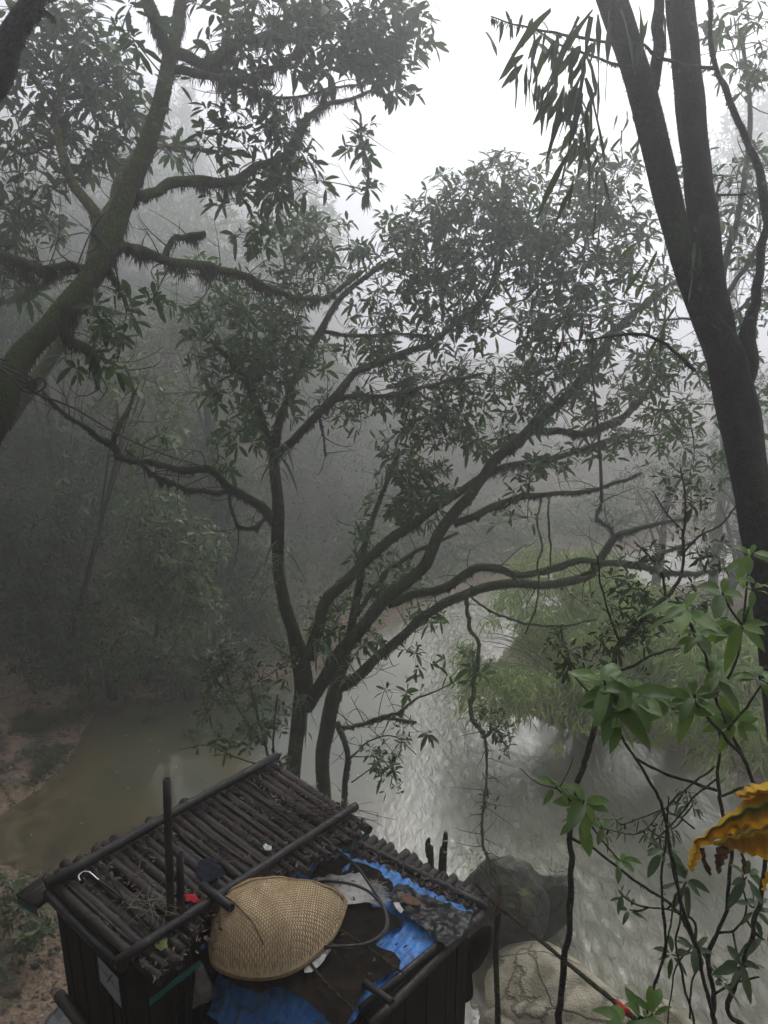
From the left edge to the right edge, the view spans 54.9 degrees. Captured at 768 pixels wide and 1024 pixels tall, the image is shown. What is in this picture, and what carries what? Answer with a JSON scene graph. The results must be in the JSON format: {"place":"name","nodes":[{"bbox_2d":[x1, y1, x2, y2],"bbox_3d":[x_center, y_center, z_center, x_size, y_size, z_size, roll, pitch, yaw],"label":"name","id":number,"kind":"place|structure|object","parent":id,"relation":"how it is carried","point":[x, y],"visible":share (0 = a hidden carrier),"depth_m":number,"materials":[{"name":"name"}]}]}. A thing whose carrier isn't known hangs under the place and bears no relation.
{"place":"outdoors","nodes":[
{"label":"outdoors","id":0,"kind":"place"},
{"bbox_2d":[0,423,767,1023],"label":"river","id":1,"kind":"structure","parent":0,"point":[88,799],"depth_m":13.57,"materials":[{"name":"liquid"}]},
{"bbox_2d":[463,855,549,959],"bbox_3d":[1.702,5.808,10.509,1.517,2.369,1.164,0,15,0],"label":"boulder","id":2,"kind":"object","parent":1,"relation":"in","point":[525,900],"visible":0.49,"depth_m":9.94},
{"bbox_2d":[452,838,513,885],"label":"grass tuft","id":3,"kind":"object","parent":2,"relation":"on","point":[475,859],"visible":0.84,"depth_m":10.18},
{"bbox_2d":[532,852,574,883],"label":"grass tuft","id":4,"kind":"object","parent":2,"relation":"on","point":[555,868],"visible":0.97,"depth_m":9.75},
{"bbox_2d":[539,874,573,940],"bbox_3d":[2.293,5.613,10.664,0.905,1.126,0.821,0,15,0],"label":"boulder","id":5,"kind":"object","parent":1,"relation":"in","point":[557,892],"visible":0.38,"depth_m":10.34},
{"bbox_2d":[0,107,767,1023],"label":"ground","id":6,"kind":"structure","parent":0,"point":[10,685],"depth_m":25.56,"materials":[{"name":"soil"}]},
{"bbox_2d":[0,978,21,998],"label":"stone","id":7,"kind":"object","parent":6,"relation":"on","point":[10,988],"visible":0.93,"depth_m":9.26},
{"bbox_2d":[0,871,42,984],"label":"leafy plant","id":8,"kind":"object","parent":6,"relation":"on","point":[4,977],"visible":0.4,"depth_m":9.47,"materials":[{"name":"green plant"}]},
{"bbox_2d":[0,870,43,938],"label":"leafy plant","id":9,"kind":"object","parent":6,"relation":"on","point":[6,924],"visible":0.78,"depth_m":10.08,"materials":[{"name":"green plant"}]},
{"bbox_2d":[11,938,32,952],"bbox_3d":[-4.883,5.850,9.972,0.333,0.206,0.251,7,17,26],"label":"stone","id":10,"kind":"object","parent":6,"relation":"on","point":[14,946],"visible":0.38,"depth_m":9.91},
{"bbox_2d":[0,0,57,102],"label":"mossy tree","id":11,"kind":"object","parent":6,"relation":"on","point":[21,19],"visible":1,"depth_m":3.42,"materials":[{"name":"brown plant"}]},
{"bbox_2d":[8,904,58,961],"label":"leafy plant","id":12,"kind":"object","parent":6,"relation":"on","point":[34,932],"visible":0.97,"depth_m":9.58,"materials":[{"name":"green plant"}]},
{"bbox_2d":[0,867,66,1023],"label":"gravel","id":13,"kind":"structure","parent":6,"relation":"on","point":[34,978],"depth_m":9.61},
{"bbox_2d":[44,1006,70,1023],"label":"slate slab","id":14,"kind":"structure","parent":6,"relation":"on","point":[56,1015],"depth_m":8.74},
{"bbox_2d":[0,448,139,681],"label":"tree","id":15,"kind":"object","parent":6,"relation":"on","point":[27,585],"visible":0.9,"depth_m":15.84,"materials":[{"name":"green plant"}]},
{"bbox_2d":[0,247,140,629],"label":"tree","id":16,"kind":"object","parent":6,"relation":"on","point":[21,326],"visible":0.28,"depth_m":16.74,"materials":[{"name":"green plant"}]},
{"bbox_2d":[0,355,145,610],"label":"tree","id":17,"kind":"object","parent":6,"relation":"on","point":[25,445],"visible":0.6,"depth_m":17.26,"materials":[{"name":"green plant"}]},
{"bbox_2d":[0,641,171,793],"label":"shore grass","id":18,"kind":"structure","parent":6,"relation":"on","point":[39,723],"depth_m":15.47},
{"bbox_2d":[16,563,163,701],"bbox_3d":[-6.304,2.923,15.851,2.921,3.624,2.491,-11,18,-35],"label":"bank tree","id":19,"kind":"object","parent":6,"relation":"on","point":[50,669],"visible":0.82,"depth_m":15.63,"materials":[{"name":"green plant"}]},
{"bbox_2d":[0,135,198,284],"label":"hill tree","id":20,"kind":"object","parent":6,"relation":"on","point":[80,218],"visible":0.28,"depth_m":35.01,"materials":[{"name":"grey plant"}]},
{"bbox_2d":[87,693,122,713],"bbox_3d":[-6.123,4.309,16.413,0.685,0.514,0.525,3,15,9],"label":"boulder","id":21,"kind":"object","parent":6,"relation":"on","point":[101,704],"visible":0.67,"depth_m":16.23,"materials":[{"name":"stone"}]},
{"bbox_2d":[0,0,229,436],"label":"forked tree","id":22,"kind":"object","parent":6,"relation":"on","point":[88,90],"visible":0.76,"depth_m":7.71,"materials":[{"name":"green plant"}]},
{"bbox_2d":[0,613,247,807],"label":"shore rubble","id":23,"kind":"object","parent":6,"relation":"on","point":[21,758],"visible":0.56,"depth_m":15.05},
{"bbox_2d":[59,349,213,681],"bbox_3d":[-5.685,0.861,14.079,5.048,7.908,2.724,6,16,21],"label":"tree","id":24,"kind":"object","parent":6,"relation":"on","point":[148,396],"visible":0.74,"depth_m":12.76,"materials":[{"name":"green plant"}]},
{"bbox_2d":[103,481,235,684],"bbox_3d":[-4.751,2.035,14.755,4.038,5.598,2.265,12,19,38],"label":"bank bush","id":25,"kind":"object","parent":6,"relation":"on","point":[157,562],"visible":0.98,"depth_m":13.55,"materials":[{"name":"green plant"}]},
{"bbox_2d":[125,63,216,285],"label":"conifer","id":26,"kind":"object","parent":6,"relation":"on","point":[184,117],"visible":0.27,"depth_m":50.05,"materials":[{"name":"grey plant"}]},
{"bbox_2d":[108,611,256,700],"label":"bank tree","id":27,"kind":"object","parent":6,"relation":"on","point":[185,681],"visible":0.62,"depth_m":16.60,"materials":[{"name":"green plant"}]},
{"bbox_2d":[117,282,292,586],"bbox_3d":[-4.274,-1.937,20.038,4.993,8.195,3.865,-10,18,-34],"label":"tree","id":28,"kind":"object","parent":6,"relation":"on","point":[208,426],"visible":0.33,"depth_m":18.73,"materials":[{"name":"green plant"}]},
{"bbox_2d":[143,385,271,560],"bbox_3d":[-4.769,-0.955,20.452,3.519,5.137,3.249,0,15,0],"label":"tree","id":29,"kind":"object","parent":6,"relation":"on","point":[225,514],"visible":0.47,"depth_m":20.12,"materials":[{"name":"green plant"}]},
{"bbox_2d":[132,173,315,302],"bbox_3d":[-7.209,-12.441,34.597,6.057,5.792,9.046,13,19,39],"label":"hill tree","id":30,"kind":"object","parent":6,"relation":"on","point":[186,227],"visible":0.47,"depth_m":33.33,"materials":[{"name":"grey plant"}]},
{"bbox_2d":[0,0,449,445],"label":"mossy tree","id":31,"kind":"object","parent":6,"relation":"on","point":[323,24],"visible":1,"depth_m":6.39,"materials":[{"name":"green plant"}]},
{"bbox_2d":[75,295,123,365],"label":"fern","id":32,"kind":"object","parent":31,"relation":"attached to","point":[98,328],"visible":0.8,"depth_m":5.67,"materials":[{"name":"green plant"}]},
{"bbox_2d":[0,358,203,466],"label":"rope","id":33,"kind":"object","parent":31,"relation":"attached to","point":[30,388],"visible":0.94,"depth_m":5.07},
{"bbox_2d":[176,631,302,772],"bbox_3d":[-1.651,3.705,8.929,1.445,4.770,1.034,0,15,0],"label":"river shrub","id":34,"kind":"object","parent":6,"relation":"on","point":[203,667],"visible":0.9,"depth_m":8.37,"materials":[{"name":"green plant"}]},
{"bbox_2d":[207,509,296,652],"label":"tree","id":35,"kind":"object","parent":6,"relation":"on","point":[260,609],"visible":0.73,"depth_m":19.28,"materials":[{"name":"green plant"}]},
{"bbox_2d":[16,752,493,1023],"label":"bamboo hut","id":36,"kind":"object","parent":6,"relation":"on","point":[429,987],"visible":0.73,"depth_m":4.74,"materials":[{"name":"wood"}]},
{"bbox_2d":[78,871,120,897],"bbox_3d":[-1.757,2.316,4.613,0.362,0.046,0.074,6,16,23],"label":"hook","id":37,"kind":"object","parent":36,"relation":"on","point":[103,883],"visible":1,"depth_m":4.64,"materials":[{"name":"metal"}]},
{"bbox_2d":[97,956,121,1007],"bbox_3d":[-1.593,2.743,4.302,0.258,0.215,0.011,13,19,39],"label":"sign","id":38,"kind":"object","parent":36,"relation":"attached to","point":[109,979],"visible":1,"depth_m":4.30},
{"bbox_2d":[106,870,159,944],"bbox_3d":[-1.525,2.374,4.453,0.028,0.014,0.772,-13,20,-40],"label":"stick","id":39,"kind":"object","parent":36,"relation":"on","point":[128,905],"visible":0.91,"depth_m":4.46,"materials":[{"name":"wood"}]},
{"bbox_2d":[121,880,186,926],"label":"dry twigs","id":40,"kind":"object","parent":36,"relation":"on","point":[149,901],"visible":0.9,"depth_m":4.41,"materials":[{"name":"plant"}]},
{"bbox_2d":[154,937,167,950],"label":"leaf","id":41,"kind":"object","parent":36,"relation":"on","point":[162,945],"visible":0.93,"depth_m":4.17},
{"bbox_2d":[185,894,200,902],"bbox_3d":[-1.175,2.349,4.498,0.112,0.026,0.069,14,20,41],"label":"red cloth","id":42,"kind":"object","parent":36,"relation":"on","point":[192,898],"visible":1,"depth_m":4.50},
{"bbox_2d":[192,964,211,1008],"bbox_3d":[-1.090,2.842,4.437,0.143,0.354,0.069,0,15,0],"label":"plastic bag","id":43,"kind":"object","parent":36,"relation":"hanging from","point":[205,987],"visible":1,"depth_m":4.42,"materials":[{"name":"grey"}]},
{"bbox_2d":[192,921,217,972],"bbox_3d":[-1.142,2.701,4.606,0.279,0.408,0.130,0,15,0],"label":"black cloth","id":44,"kind":"object","parent":36,"relation":"hanging from","point":[203,958],"visible":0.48,"depth_m":4.55,"materials":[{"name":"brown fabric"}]},
{"bbox_2d":[195,857,224,882],"bbox_3d":[-1.127,2.298,4.750,0.171,0.032,0.218,-8,17,-28],"label":"dark cloth","id":45,"kind":"object","parent":36,"relation":"on","point":[209,869],"visible":0.99,"depth_m":4.74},
{"bbox_2d":[44,765,485,983],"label":"leaf litter","id":46,"kind":"object","parent":36,"relation":"on","point":[173,949],"visible":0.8,"depth_m":5.02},
{"bbox_2d":[208,876,347,980],"bbox_3d":[-0.659,2.453,4.519,0.844,0.364,0.621,0,15,0],"label":"straw hat","id":47,"kind":"object","parent":36,"relation":"on","point":[275,927],"visible":0.91,"depth_m":4.36,"materials":[{"name":"wicker"}]},
{"bbox_2d":[242,793,393,848],"bbox_3d":[-0.485,2.175,5.176,1.125,0.174,0.561,0,15,0],"label":"twig heap","id":48,"kind":"object","parent":36,"relation":"on","point":[299,811],"visible":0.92,"depth_m":5.22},
{"bbox_2d":[206,849,472,1023],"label":"blue tarp","id":49,"kind":"object","parent":36,"relation":"on","point":[232,1003],"visible":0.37,"depth_m":4.55,"materials":[{"name":"plastic"}]},
{"bbox_2d":[222,902,403,1023],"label":"brown cloth","id":50,"kind":"object","parent":49,"relation":"on","point":[342,977],"visible":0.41,"depth_m":4.39,"materials":[{"name":"fabric"}]},
{"bbox_2d":[304,949,330,972],"bbox_3d":[-0.390,2.679,4.414,0.057,0.016,0.225,13,19,39],"label":"white rag","id":51,"kind":"object","parent":50,"relation":"on","point":[318,961],"visible":1,"depth_m":4.41,"materials":[{"name":"fabric"}]},
{"bbox_2d":[310,963,354,1011],"bbox_3d":[-0.303,2.717,4.232,0.031,0.019,0.401,-13,20,-40],"label":"stick","id":52,"kind":"object","parent":50,"relation":"on","point":[338,995],"visible":1,"depth_m":4.21,"materials":[{"name":"wood"}]},
{"bbox_2d":[317,835,389,949],"bbox_3d":[-0.293,2.448,4.767,0.514,0.332,0.725,-7,16,-23],"label":"hose","id":53,"kind":"object","parent":50,"relation":"on","point":[381,935],"visible":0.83,"depth_m":4.78,"materials":[{"name":"rubber"}]},
{"bbox_2d":[339,928,406,975],"bbox_3d":[-0.081,2.652,4.476,0.542,0.016,0.019,12,19,38],"label":"stick","id":54,"kind":"object","parent":50,"relation":"on","point":[375,953],"visible":1,"depth_m":4.45,"materials":[{"name":"wood"}]},
{"bbox_2d":[312,873,389,905],"bbox_3d":[-0.256,2.528,5.003,0.655,0.043,0.286,4,15,13],"label":"white sack","id":55,"kind":"object","parent":49,"relation":"on","point":[358,894],"visible":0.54,"depth_m":4.99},
{"bbox_2d":[312,856,392,894],"bbox_3d":[-0.196,2.532,5.192,0.619,0.036,0.256,5,16,19],"label":"brown cloth","id":56,"kind":"object","parent":49,"relation":"on","point":[336,866],"visible":0.71,"depth_m":5.21,"materials":[{"name":"fabric"}]},
{"bbox_2d":[389,883,472,945],"bbox_3d":[0.296,2.597,4.857,0.330,0.040,0.592,-14,21,-43],"label":"black plastic sheet","id":57,"kind":"object","parent":49,"relation":"on","point":[449,922],"visible":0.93,"depth_m":4.78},
{"bbox_2d":[401,893,421,905],"bbox_3d":[0.176,2.547,4.851,0.086,0.013,0.132,-11,18,-34],"label":"bark piece","id":58,"kind":"object","parent":57,"relation":"on","point":[407,898],"visible":1,"depth_m":4.85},
{"bbox_2d":[425,837,433,868],"bbox_3d":[0.405,4.413,6.776,0.086,3.352,0.093,12,19,39],"label":"stake","id":59,"kind":"object","parent":36,"relation":"attached to","point":[429,851],"visible":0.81,"depth_m":6.36,"materials":[{"name":"brown wood"}]},
{"bbox_2d":[438,831,447,872],"bbox_3d":[0.523,4.456,6.879,0.110,3.438,0.083,14,20,42],"label":"stake","id":60,"kind":"object","parent":36,"relation":"attached to","point":[442,863],"visible":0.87,"depth_m":6.47,"materials":[{"name":"brown wood"}]},
{"bbox_2d":[465,926,492,1002],"bbox_3d":[0.646,3.298,5.388,0.185,0.699,0.249,-28,32,-61],"label":"black cloth","id":61,"kind":"object","parent":36,"relation":"hanging from","point":[479,943],"visible":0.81,"depth_m":5.29,"materials":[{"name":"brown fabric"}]},
{"bbox_2d":[486,892,500,916],"bbox_3d":[0.730,2.619,4.933,0.103,0.158,0.064,0,15,0],"label":"lashing","id":62,"kind":"object","parent":36,"relation":"attached to","point":[497,900],"visible":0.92,"depth_m":4.93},
{"bbox_2d":[475,881,637,1019],"bbox_3d":[1.045,2.699,4.548,0.050,0.122,1.458,-10,18,-33],"label":"wooden pole","id":63,"kind":"object","parent":36,"relation":"attached to","point":[600,990],"visible":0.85,"depth_m":4.55,"materials":[{"name":"brown wood"}]},
{"bbox_2d":[613,999,630,1016],"bbox_3d":[1.323,2.761,4.124,0.044,0.074,0.119,-6,16,-20],"label":"red wrap","id":64,"kind":"object","parent":63,"relation":"attached to","point":[627,1010],"visible":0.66,"depth_m":4.08,"materials":[{"name":"plastic"}]},
{"bbox_2d":[258,161,358,341],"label":"hill tree","id":65,"kind":"object","parent":6,"relation":"on","point":[314,202],"visible":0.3,"depth_m":40.34,"materials":[{"name":"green plant"}]},
{"bbox_2d":[21,146,744,776],"bbox_3d":[0.268,0.911,9.359,7.916,10.236,3.007,-5,16,-16],"label":"river tree","id":66,"kind":"object","parent":6,"relation":"on","point":[507,224],"visible":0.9,"depth_m":8.71,"materials":[{"name":"green plant"}]},
{"bbox_2d":[246,434,300,496],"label":"fern","id":67,"kind":"object","parent":66,"relation":"attached to","point":[285,463],"visible":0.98,"depth_m":8.25,"materials":[{"name":"green plant"}]},
{"bbox_2d":[250,541,307,606],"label":"fern","id":68,"kind":"object","parent":66,"relation":"attached to","point":[265,562],"visible":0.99,"depth_m":8.55,"materials":[{"name":"green plant"}]},
{"bbox_2d":[282,691,317,746],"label":"fern","id":69,"kind":"object","parent":66,"relation":"attached to","point":[303,698],"visible":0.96,"depth_m":8.94,"materials":[{"name":"green plant"}]},
{"bbox_2d":[299,622,339,672],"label":"fern","id":70,"kind":"object","parent":66,"relation":"attached to","point":[320,646],"visible":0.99,"depth_m":8.72,"materials":[{"name":"green plant"}]},
{"bbox_2d":[417,730,438,751],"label":"hanging leaves","id":71,"kind":"object","parent":66,"relation":"hanging from","point":[431,738],"visible":1,"depth_m":8.76,"materials":[{"name":"green plant"}]},
{"bbox_2d":[451,585,516,894],"bbox_3d":[1.037,2.255,7.565,0.704,1.919,3.453,2,15,7],"label":"hanging vine","id":72,"kind":"object","parent":66,"relation":"hanging from","point":[472,698],"visible":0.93,"depth_m":7.84,"materials":[{"name":"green plant"}]},
{"bbox_2d":[525,500,542,634],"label":"vine","id":73,"kind":"object","parent":66,"relation":"hanging from","point":[537,596],"visible":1,"depth_m":8.64,"materials":[{"name":"brown plant"}]},
{"bbox_2d":[471,597,597,627],"bbox_3d":[1.860,1.205,8.976,1.698,0.506,0.115,-4,15,-14],"label":"vine","id":74,"kind":"object","parent":66,"relation":"hanging from","point":[511,618],"visible":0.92,"depth_m":8.94,"materials":[{"name":"brown plant"}]},
{"bbox_2d":[546,495,551,578],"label":"vine","id":75,"kind":"object","parent":66,"relation":"hanging from","point":[549,534],"visible":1,"depth_m":9.03,"materials":[{"name":"brown plant"}]},
{"bbox_2d":[333,517,432,603],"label":"tree","id":76,"kind":"object","parent":6,"relation":"on","point":[395,545],"visible":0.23,"depth_m":23.71,"materials":[{"name":"green plant"}]},
{"bbox_2d":[0,222,767,764],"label":"undergrowth","id":77,"kind":"object","parent":6,"relation":"on","point":[338,466],"visible":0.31,"depth_m":26.31,"materials":[{"name":"green plant"}]},
{"bbox_2d":[388,497,494,596],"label":"tree","id":78,"kind":"object","parent":6,"relation":"on","point":[458,554],"visible":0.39,"depth_m":24.69,"materials":[{"name":"green plant"}]},
{"bbox_2d":[493,884,501,1023],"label":"wooden post","id":79,"kind":"object","parent":6,"relation":"on","point":[496,969],"visible":0.88,"depth_m":5.20,"materials":[{"name":"brown wood"}]},
{"bbox_2d":[479,1007,515,1023],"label":"boulder","id":80,"kind":"object","parent":6,"relation":"on","point":[487,1016],"visible":0.36,"depth_m":8.95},
{"bbox_2d":[297,116,703,808],"bbox_3d":[1.440,0.607,9.628,5.182,10.728,1.826,-3,15,-10],"label":"river tree","id":81,"kind":"object","parent":6,"relation":"on","point":[565,318],"visible":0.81,"depth_m":9.13,"materials":[{"name":"green plant"}]},
{"bbox_2d":[319,654,368,708],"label":"fern","id":82,"kind":"object","parent":81,"relation":"attached to","point":[339,686],"visible":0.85,"depth_m":9.17,"materials":[{"name":"green plant"}]},
{"bbox_2d":[347,720,416,799],"bbox_3d":[0.011,3.156,9.341,0.558,1.063,0.866,-14,21,-43],"label":"hanging shrub","id":83,"kind":"object","parent":81,"relation":"hanging from","point":[378,750],"visible":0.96,"depth_m":9.22,"materials":[{"name":"green plant"}]},
{"bbox_2d":[459,489,557,575],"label":"tree","id":84,"kind":"object","parent":6,"relation":"on","point":[515,534],"visible":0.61,"depth_m":26.55,"materials":[{"name":"green plant"}]},
{"bbox_2d":[442,608,600,763],"bbox_3d":[2.949,3.535,14.538,3.752,2.648,3.486,0,15,0],"label":"bamboo clump","id":85,"kind":"object","parent":6,"relation":"on","point":[522,693],"visible":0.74,"depth_m":13.90,"materials":[{"name":"green plant"}]},
{"bbox_2d":[484,941,637,1023],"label":"boulder","id":86,"kind":"object","parent":6,"relation":"on","point":[529,974],"visible":0.76,"depth_m":8.99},
{"bbox_2d":[481,539,660,677],"bbox_3d":[4.275,2.195,16.279,4.330,3.026,3.498,0,15,0],"label":"bamboo clump","id":87,"kind":"object","parent":6,"relation":"on","point":[563,615],"visible":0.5,"depth_m":15.71,"materials":[{"name":"green plant"}]},
{"bbox_2d":[530,482,637,540],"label":"tree","id":88,"kind":"object","parent":6,"relation":"on","point":[573,516],"visible":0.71,"depth_m":28.58,"materials":[{"name":"green plant"}]},
{"bbox_2d":[581,490,646,542],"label":"tree","id":89,"kind":"object","parent":6,"relation":"on","point":[631,506],"visible":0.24,"depth_m":28.97,"materials":[{"name":"green plant"}]},
{"bbox_2d":[541,579,706,758],"bbox_3d":[4.817,3.100,14.327,3.323,3.240,3.868,5,16,17],"label":"bamboo clump","id":90,"kind":"object","parent":6,"relation":"on","point":[579,636],"visible":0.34,"depth_m":14.10,"materials":[{"name":"green plant"}]},
{"bbox_2d":[485,0,767,739],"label":"dark tree","id":91,"kind":"object","parent":6,"relation":"on","point":[691,232],"visible":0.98,"depth_m":4.09,"materials":[{"name":"brown plant"}]},
{"bbox_2d":[591,985,671,1023],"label":"plant","id":92,"kind":"object","parent":6,"relation":"on","point":[616,1013],"visible":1,"depth_m":3.17,"materials":[{"name":"green plant"}]},
{"bbox_2d":[542,467,737,1023],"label":"sapling","id":93,"kind":"object","parent":6,"relation":"on","point":[633,628],"visible":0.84,"depth_m":4.19,"materials":[{"name":"green plant"}]},
{"bbox_2d":[521,758,642,883],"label":"leaves","id":94,"kind":"object","parent":93,"relation":"attached to","point":[577,811],"visible":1,"depth_m":3.81,"materials":[{"name":"green plant"}]},
{"bbox_2d":[596,765,715,852],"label":"leaves","id":95,"kind":"object","parent":93,"relation":"hanging from","point":[679,810],"visible":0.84,"depth_m":4.30,"materials":[{"name":"green plant"}]},
{"bbox_2d":[568,663,717,1023],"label":"broadleaf shrub","id":96,"kind":"object","parent":6,"relation":"on","point":[599,698],"visible":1,"depth_m":3.21,"materials":[{"name":"green plant"}]},
{"bbox_2d":[582,431,731,596],"bbox_3d":[7.433,0.402,19.726,4.723,5.147,2.975,13,20,39],"label":"tree","id":97,"kind":"object","parent":6,"relation":"on","point":[655,579],"visible":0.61,"depth_m":19.48,"materials":[{"name":"green plant"}]},
{"bbox_2d":[645,796,676,1016],"bbox_3d":[1.379,2.421,3.800,0.094,2.136,0.134,0,15,0],"label":"liana","id":98,"kind":"object","parent":6,"relation":"on","point":[666,939],"visible":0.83,"depth_m":3.64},
{"bbox_2d":[639,999,701,1023],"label":"boulder","id":99,"kind":"object","parent":6,"relation":"on","point":[678,1014],"visible":0.5,"depth_m":9.19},
{"bbox_2d":[610,714,767,1023],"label":"shrub","id":100,"kind":"object","parent":6,"relation":"on","point":[727,967],"visible":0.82,"depth_m":3.65,"materials":[{"name":"green plant"}]},
{"bbox_2d":[633,0,767,498],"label":"leafy tree","id":101,"kind":"object","parent":6,"relation":"on","point":[748,76],"visible":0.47,"depth_m":7.15,"materials":[{"name":"grey plant"}]},
{"bbox_2d":[633,596,767,804],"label":"bamboo clump","id":102,"kind":"object","parent":6,"relation":"on","point":[759,741],"visible":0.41,"depth_m":12.54,"materials":[{"name":"green plant"}]},
{"bbox_2d":[638,545,767,1023],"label":"broadleaf shrub","id":103,"kind":"object","parent":6,"relation":"on","point":[728,713],"visible":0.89,"depth_m":3.24,"materials":[{"name":"green plant"}]},
{"bbox_2d":[677,457,749,616],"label":"tree","id":104,"kind":"object","parent":6,"relation":"on","point":[736,555],"visible":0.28,"depth_m":17.61,"materials":[{"name":"green plant"}]},
{"bbox_2d":[673,856,759,1023],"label":"liana","id":105,"kind":"object","parent":6,"relation":"on","point":[691,984],"visible":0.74,"depth_m":3.62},
{"bbox_2d":[681,57,767,451],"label":"hill tree","id":106,"kind":"object","parent":6,"relation":"on","point":[760,117],"visible":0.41,"depth_m":38.98,"materials":[{"name":"grey plant"}]},
{"bbox_2d":[694,362,767,592],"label":"hill tree","id":107,"kind":"object","parent":6,"relation":"on","point":[715,578],"visible":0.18,"depth_m":20.70,"materials":[{"name":"green plant"}]},
{"bbox_2d":[0,0,767,361],"label":"sky","id":108,"kind":"structure","parent":0,"point":[465,112],"materials":[{"name":"white"}]},
{"bbox_2d":[687,781,767,890],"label":"banana leaf","id":109,"kind":"object","parent":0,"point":[750,814],"visible":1,"depth_m":2.32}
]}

